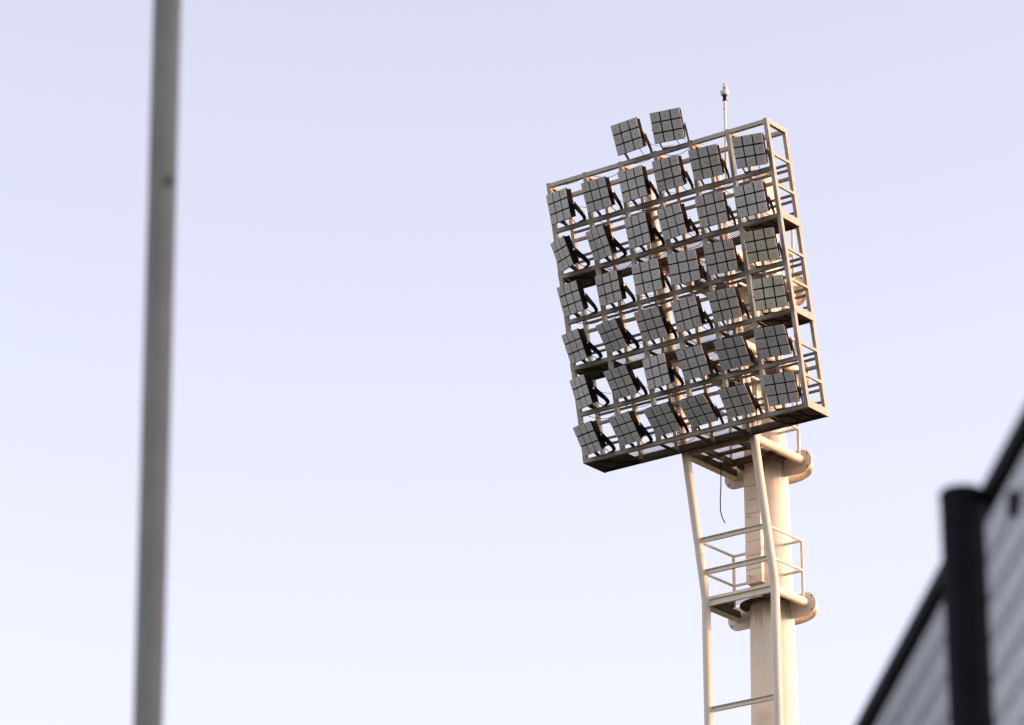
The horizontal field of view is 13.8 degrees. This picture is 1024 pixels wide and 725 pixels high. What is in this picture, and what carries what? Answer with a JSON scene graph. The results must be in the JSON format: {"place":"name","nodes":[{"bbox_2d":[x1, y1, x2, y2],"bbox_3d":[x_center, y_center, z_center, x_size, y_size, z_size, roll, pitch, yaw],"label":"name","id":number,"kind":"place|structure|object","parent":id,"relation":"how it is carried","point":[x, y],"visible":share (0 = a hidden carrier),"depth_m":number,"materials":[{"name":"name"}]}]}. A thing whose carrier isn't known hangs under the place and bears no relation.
{"place":"outdoors","nodes":[
{"label":"outdoors","id":0,"kind":"place"},
{"bbox_2d":[0,0,1023,724],"label":"sky","id":1,"kind":"structure","parent":0,"point":[385,508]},
{"label":"ground","id":2,"kind":"structure","parent":0,"visible":0},
{"bbox_2d":[133,0,180,724],"bbox_3d":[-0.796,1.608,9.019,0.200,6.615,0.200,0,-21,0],"label":"metal pole","id":3,"kind":"object","parent":2,"relation":"on","point":[148,698],"visible":1,"depth_m":9.60,"materials":[{"name":"grey metal"}]},
{"bbox_2d":[646,172,817,724],"bbox_3d":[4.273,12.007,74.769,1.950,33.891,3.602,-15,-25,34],"label":"lighting tower","id":4,"kind":"structure","parent":2,"relation":"on","point":[765,471],"depth_m":78.23,"materials":[{"name":"metal"}]},
{"bbox_2d":[546,117,828,472],"bbox_3d":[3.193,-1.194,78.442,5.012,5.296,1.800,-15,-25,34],"label":"floodlight rack","id":5,"kind":"object","parent":4,"relation":"attached to","point":[794,316],"visible":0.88,"depth_m":78.03,"materials":[{"name":"metal"}]},
{"bbox_2d":[546,188,586,225],"bbox_3d":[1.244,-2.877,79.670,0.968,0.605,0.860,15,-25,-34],"label":"floodlight","id":6,"kind":"object","parent":5,"relation":"on","point":[562,206],"visible":1,"depth_m":79.46,"materials":[{"name":"grey metal"}]},
{"bbox_2d":[550,235,590,271],"bbox_3d":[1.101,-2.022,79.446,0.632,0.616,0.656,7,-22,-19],"label":"floodlight","id":7,"kind":"object","parent":5,"relation":"on","point":[567,254],"visible":1,"depth_m":79.25,"materials":[{"name":"grey metal"}]},
{"bbox_2d":[557,280,597,316],"bbox_3d":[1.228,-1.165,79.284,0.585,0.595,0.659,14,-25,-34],"label":"floodlight","id":8,"kind":"object","parent":5,"relation":"on","point":[574,298],"visible":1,"depth_m":79.12,"materials":[{"name":"grey metal"}]},
{"bbox_2d":[562,328,602,364],"bbox_3d":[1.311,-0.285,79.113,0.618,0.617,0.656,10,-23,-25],"label":"floodlight","id":9,"kind":"object","parent":5,"relation":"on","point":[579,346],"visible":1,"depth_m":78.94,"materials":[{"name":"grey metal"}]},
{"bbox_2d":[570,374,611,409],"bbox_3d":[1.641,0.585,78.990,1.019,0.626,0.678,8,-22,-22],"label":"floodlight","id":10,"kind":"object","parent":5,"relation":"on","point":[585,390],"visible":1,"depth_m":78.74,"materials":[{"name":"grey metal"}]},
{"bbox_2d":[573,420,618,455],"bbox_3d":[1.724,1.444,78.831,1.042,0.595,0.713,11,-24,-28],"label":"floodlight","id":11,"kind":"object","parent":5,"relation":"on","point":[591,438],"visible":1,"depth_m":78.60,"materials":[{"name":"grey metal"}]},
{"bbox_2d":[581,176,644,215],"bbox_3d":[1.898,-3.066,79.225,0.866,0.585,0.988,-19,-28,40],"label":"floodlight","id":12,"kind":"object","parent":5,"relation":"on","point":[599,193],"visible":1,"depth_m":79.00,"materials":[{"name":"grey metal"}]},
{"bbox_2d":[585,225,653,261],"bbox_3d":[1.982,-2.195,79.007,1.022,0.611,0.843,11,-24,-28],"label":"floodlight","id":13,"kind":"object","parent":5,"relation":"on","point":[603,243],"visible":1,"depth_m":78.83,"materials":[{"name":"grey metal"}]},
{"bbox_2d":[596,317,652,353],"bbox_3d":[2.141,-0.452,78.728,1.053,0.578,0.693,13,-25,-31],"label":"floodlight","id":14,"kind":"object","parent":5,"relation":"on","point":[615,335],"visible":1,"depth_m":78.49,"materials":[{"name":"grey metal"}]},
{"bbox_2d":[595,270,657,306],"bbox_3d":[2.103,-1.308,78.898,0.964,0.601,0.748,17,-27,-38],"label":"floodlight","id":15,"kind":"object","parent":5,"relation":"on","point":[612,287],"visible":1,"depth_m":78.64,"materials":[{"name":"grey metal"}]},
{"bbox_2d":[603,363,657,399],"bbox_3d":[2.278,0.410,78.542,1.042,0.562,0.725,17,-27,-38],"label":"floodlight","id":16,"kind":"object","parent":5,"relation":"on","point":[624,382],"visible":1,"depth_m":78.30,"materials":[{"name":"grey metal"}]},
{"bbox_2d":[608,410,671,446],"bbox_3d":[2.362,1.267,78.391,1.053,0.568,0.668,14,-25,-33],"label":"floodlight","id":17,"kind":"object","parent":5,"relation":"on","point":[628,428],"visible":1,"depth_m":78.14,"materials":[{"name":"grey metal"}]},
{"bbox_2d":[610,117,671,159],"bbox_3d":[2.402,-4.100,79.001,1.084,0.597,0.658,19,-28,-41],"label":"floodlight","id":18,"kind":"object","parent":5,"relation":"on","point":[629,135],"visible":1,"depth_m":78.71,"materials":[{"name":"grey metal"}]},
{"bbox_2d":[617,165,671,204],"bbox_3d":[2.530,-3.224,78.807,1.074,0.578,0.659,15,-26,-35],"label":"floodlight","id":19,"kind":"object","parent":5,"relation":"on","point":[635,183],"visible":1,"depth_m":78.53,"materials":[{"name":"grey metal"}]},
{"bbox_2d":[624,212,665,250],"bbox_3d":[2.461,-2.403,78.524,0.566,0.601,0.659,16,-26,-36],"label":"floodlight","id":20,"kind":"object","parent":5,"relation":"on","point":[641,230],"visible":1,"depth_m":78.36,"materials":[{"name":"grey metal"}]},
{"bbox_2d":[631,258,671,297],"bbox_3d":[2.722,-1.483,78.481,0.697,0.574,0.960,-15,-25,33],"label":"floodlight","id":21,"kind":"object","parent":5,"relation":"on","point":[649,276],"visible":1,"depth_m":78.17,"materials":[{"name":"grey metal"}]},
{"bbox_2d":[643,401,688,437],"bbox_3d":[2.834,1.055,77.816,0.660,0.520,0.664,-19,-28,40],"label":"floodlight","id":22,"kind":"object","parent":5,"relation":"on","point":[664,418],"visible":1,"depth_m":77.69,"materials":[{"name":"grey metal"}]},
{"bbox_2d":[634,306,697,344],"bbox_3d":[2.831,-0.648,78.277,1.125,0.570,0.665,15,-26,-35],"label":"floodlight","id":23,"kind":"object","parent":5,"relation":"on","point":[653,323],"visible":1,"depth_m":78.02,"materials":[{"name":"grey metal"}]},
{"bbox_2d":[642,352,693,390],"bbox_3d":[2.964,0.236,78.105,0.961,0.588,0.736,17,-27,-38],"label":"floodlight","id":24,"kind":"object","parent":5,"relation":"on","point":[660,371],"visible":1,"depth_m":77.84,"materials":[{"name":"grey metal"}]},
{"bbox_2d":[652,154,693,195],"bbox_3d":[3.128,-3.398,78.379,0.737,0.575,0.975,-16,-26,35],"label":"floodlight","id":25,"kind":"object","parent":5,"relation":"on","point":[670,172],"visible":1,"depth_m":78.09,"materials":[{"name":"grey metal"}]},
{"bbox_2d":[649,107,702,148],"bbox_3d":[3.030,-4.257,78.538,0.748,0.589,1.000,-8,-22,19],"label":"floodlight","id":26,"kind":"object","parent":5,"relation":"on","point":[668,125],"visible":1,"depth_m":78.21,"materials":[{"name":"grey metal"}]},
{"bbox_2d":[656,203,699,241],"bbox_3d":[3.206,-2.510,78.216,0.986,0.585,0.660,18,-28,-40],"label":"floodlight","id":27,"kind":"object","parent":5,"relation":"on","point":[675,220],"visible":1,"depth_m":77.93,"materials":[{"name":"grey metal"}]},
{"bbox_2d":[667,248,716,288],"bbox_3d":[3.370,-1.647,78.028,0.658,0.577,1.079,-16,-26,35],"label":"floodlight","id":28,"kind":"object","parent":5,"relation":"on","point":[686,266],"visible":1,"depth_m":77.72,"materials":[{"name":"grey metal"}]},
{"bbox_2d":[671,295,735,334],"bbox_3d":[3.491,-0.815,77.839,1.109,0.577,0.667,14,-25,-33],"label":"floodlight","id":29,"kind":"object","parent":5,"relation":"on","point":[689,313],"visible":1,"depth_m":77.57,"materials":[{"name":"grey metal"}]},
{"bbox_2d":[675,344,733,381],"bbox_3d":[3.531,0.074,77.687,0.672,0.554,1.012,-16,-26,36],"label":"floodlight","id":30,"kind":"object","parent":5,"relation":"on","point":[695,361],"visible":1,"depth_m":77.40,"materials":[{"name":"grey metal"}]},
{"bbox_2d":[688,144,729,185],"bbox_3d":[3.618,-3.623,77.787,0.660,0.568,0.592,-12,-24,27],"label":"floodlight","id":31,"kind":"object","parent":5,"relation":"on","point":[706,162],"visible":1,"depth_m":77.63,"materials":[{"name":"grey metal"}]},
{"bbox_2d":[678,392,747,429],"bbox_3d":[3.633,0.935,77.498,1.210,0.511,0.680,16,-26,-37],"label":"floodlight","id":32,"kind":"object","parent":5,"relation":"on","point":[699,409],"visible":1,"depth_m":77.25,"materials":[{"name":"grey metal"}]},
{"bbox_2d":[695,190,747,231],"bbox_3d":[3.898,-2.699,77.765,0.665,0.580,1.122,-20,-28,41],"label":"floodlight","id":33,"kind":"object","parent":5,"relation":"on","point":[714,208],"visible":1,"depth_m":77.46,"materials":[{"name":"grey metal"}]},
{"bbox_2d":[720,83,728,178],"bbox_3d":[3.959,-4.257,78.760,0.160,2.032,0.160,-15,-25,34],"label":"warning lamp","id":34,"kind":"object","parent":5,"relation":"attached to","point":[724,93],"visible":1,"depth_m":78.87,"materials":[{"name":"white metal"}]},
{"bbox_2d":[707,286,749,324],"bbox_3d":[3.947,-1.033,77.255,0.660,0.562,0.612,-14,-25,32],"label":"floodlight","id":35,"kind":"object","parent":5,"relation":"on","point":[727,303],"visible":1,"depth_m":77.11,"materials":[{"name":"grey metal"}]},
{"bbox_2d":[703,239,758,278],"bbox_3d":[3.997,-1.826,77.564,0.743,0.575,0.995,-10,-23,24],"label":"floodlight","id":36,"kind":"object","parent":5,"relation":"on","point":[722,256],"visible":1,"depth_m":77.26,"materials":[{"name":"grey metal"}]},
{"bbox_2d":[713,334,768,372],"bbox_3d":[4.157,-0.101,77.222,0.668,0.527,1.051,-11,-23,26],"label":"floodlight","id":37,"kind":"object","parent":5,"relation":"on","point":[734,352],"visible":1,"depth_m":76.92,"materials":[{"name":"grey metal"}]},
{"bbox_2d":[718,382,776,419],"bbox_3d":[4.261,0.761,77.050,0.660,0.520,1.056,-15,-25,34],"label":"floodlight","id":38,"kind":"object","parent":5,"relation":"on","point":[739,400],"visible":1,"depth_m":76.77,"materials":[{"name":"grey metal"}]},
{"bbox_2d":[732,133,769,172],"bbox_3d":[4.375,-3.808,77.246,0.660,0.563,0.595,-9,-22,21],"label":"floodlight","id":39,"kind":"object","parent":5,"relation":"on","point":[750,150],"visible":1,"depth_m":77.09,"materials":[{"name":"grey metal"}]},
{"bbox_2d":[734,180,774,221],"bbox_3d":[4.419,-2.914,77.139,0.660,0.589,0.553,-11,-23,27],"label":"floodlight","id":40,"kind":"object","parent":5,"relation":"on","point":[753,198],"visible":1,"depth_m":76.97,"materials":[{"name":"grey metal"}]},
{"bbox_2d":[743,227,793,267],"bbox_3d":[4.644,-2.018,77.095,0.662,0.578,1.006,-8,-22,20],"label":"floodlight","id":41,"kind":"object","parent":5,"relation":"on","point":[763,244],"visible":1,"depth_m":76.76,"materials":[{"name":"grey metal"}]},
{"bbox_2d":[752,274,789,314],"bbox_3d":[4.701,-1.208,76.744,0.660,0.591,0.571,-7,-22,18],"label":"floodlight","id":42,"kind":"object","parent":5,"relation":"on","point":[769,292],"visible":1,"depth_m":76.57,"materials":[{"name":"grey metal"}]},
{"bbox_2d":[753,323,794,362],"bbox_3d":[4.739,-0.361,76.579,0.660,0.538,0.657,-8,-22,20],"label":"floodlight","id":43,"kind":"object","parent":5,"relation":"on","point":[773,341],"visible":1,"depth_m":76.44,"materials":[{"name":"grey metal"}]},
{"bbox_2d":[763,370,815,409],"bbox_3d":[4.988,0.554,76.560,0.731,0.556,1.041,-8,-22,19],"label":"floodlight","id":44,"kind":"object","parent":5,"relation":"on","point":[782,388],"visible":1,"depth_m":76.25,"materials":[{"name":"grey metal"}]},
{"bbox_2d":[720,461,725,522],"bbox_3d":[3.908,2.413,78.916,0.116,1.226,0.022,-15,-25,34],"label":"hanging cable","id":45,"kind":"object","parent":4,"relation":"hanging from","point":[720,490],"visible":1,"depth_m":78.96,"materials":[{"name":"black rubber"}]},
{"bbox_2d":[854,407,1023,724],"bbox_3d":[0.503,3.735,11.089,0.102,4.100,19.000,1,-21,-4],"label":"fence","id":46,"kind":"object","parent":2,"relation":"on","point":[958,587],"visible":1,"depth_m":7.52,"materials":[{"name":"metal"}]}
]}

